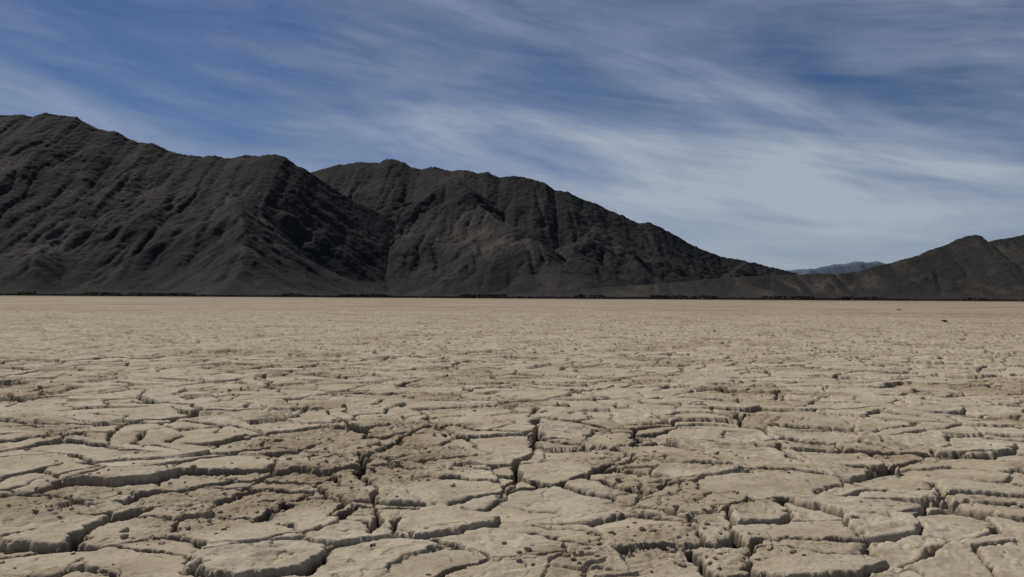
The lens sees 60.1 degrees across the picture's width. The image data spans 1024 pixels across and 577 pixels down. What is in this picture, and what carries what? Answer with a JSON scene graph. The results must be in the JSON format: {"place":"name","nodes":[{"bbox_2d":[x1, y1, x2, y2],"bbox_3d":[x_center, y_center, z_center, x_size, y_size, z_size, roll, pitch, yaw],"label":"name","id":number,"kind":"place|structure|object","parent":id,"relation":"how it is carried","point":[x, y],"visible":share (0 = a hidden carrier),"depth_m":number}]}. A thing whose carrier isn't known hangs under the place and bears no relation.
{"place":"outdoors","nodes":[
{"label":"outdoors","id":0,"kind":"place"},
{"bbox_2d":[0,112,402,295],"bbox_3d":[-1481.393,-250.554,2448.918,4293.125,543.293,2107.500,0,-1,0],"label":"mountain","id":1,"kind":"structure","parent":0,"point":[85,207],"depth_m":2201.84},
{"bbox_2d":[0,295,1023,576],"bbox_3d":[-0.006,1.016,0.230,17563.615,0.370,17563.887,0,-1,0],"label":"ground","id":2,"kind":"structure","parent":0,"point":[178,417],"depth_m":6.41},
{"bbox_2d":[0,349,1023,576],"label":"mud clods","id":3,"kind":"object","parent":2,"relation":"on","point":[769,547],"visible":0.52,"depth_m":4.54},
{"bbox_2d":[0,291,1023,300],"bbox_3d":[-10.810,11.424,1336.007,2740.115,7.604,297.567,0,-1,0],"label":"shoreline shrubs","id":4,"kind":"object","parent":2,"relation":"on","point":[582,296],"visible":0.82,"depth_m":1239.30},
{"bbox_2d":[0,0,1023,270],"label":"sky","id":5,"kind":"structure","parent":0,"point":[785,135]},
{"bbox_2d":[311,159,798,294],"bbox_3d":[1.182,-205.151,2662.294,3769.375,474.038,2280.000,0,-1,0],"label":"mountain","id":6,"kind":"structure","parent":0,"point":[462,232],"depth_m":2584.07},
{"bbox_2d":[333,235,1023,300],"bbox_3d":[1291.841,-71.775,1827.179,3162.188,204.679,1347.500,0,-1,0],"label":"hill","id":7,"kind":"structure","parent":0,"point":[976,266],"depth_m":1839.80},
{"bbox_2d":[786,261,884,274],"bbox_3d":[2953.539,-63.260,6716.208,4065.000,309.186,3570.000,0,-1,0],"label":"distant hill","id":8,"kind":"structure","parent":0,"point":[855,266],"depth_m":6870.83}
]}

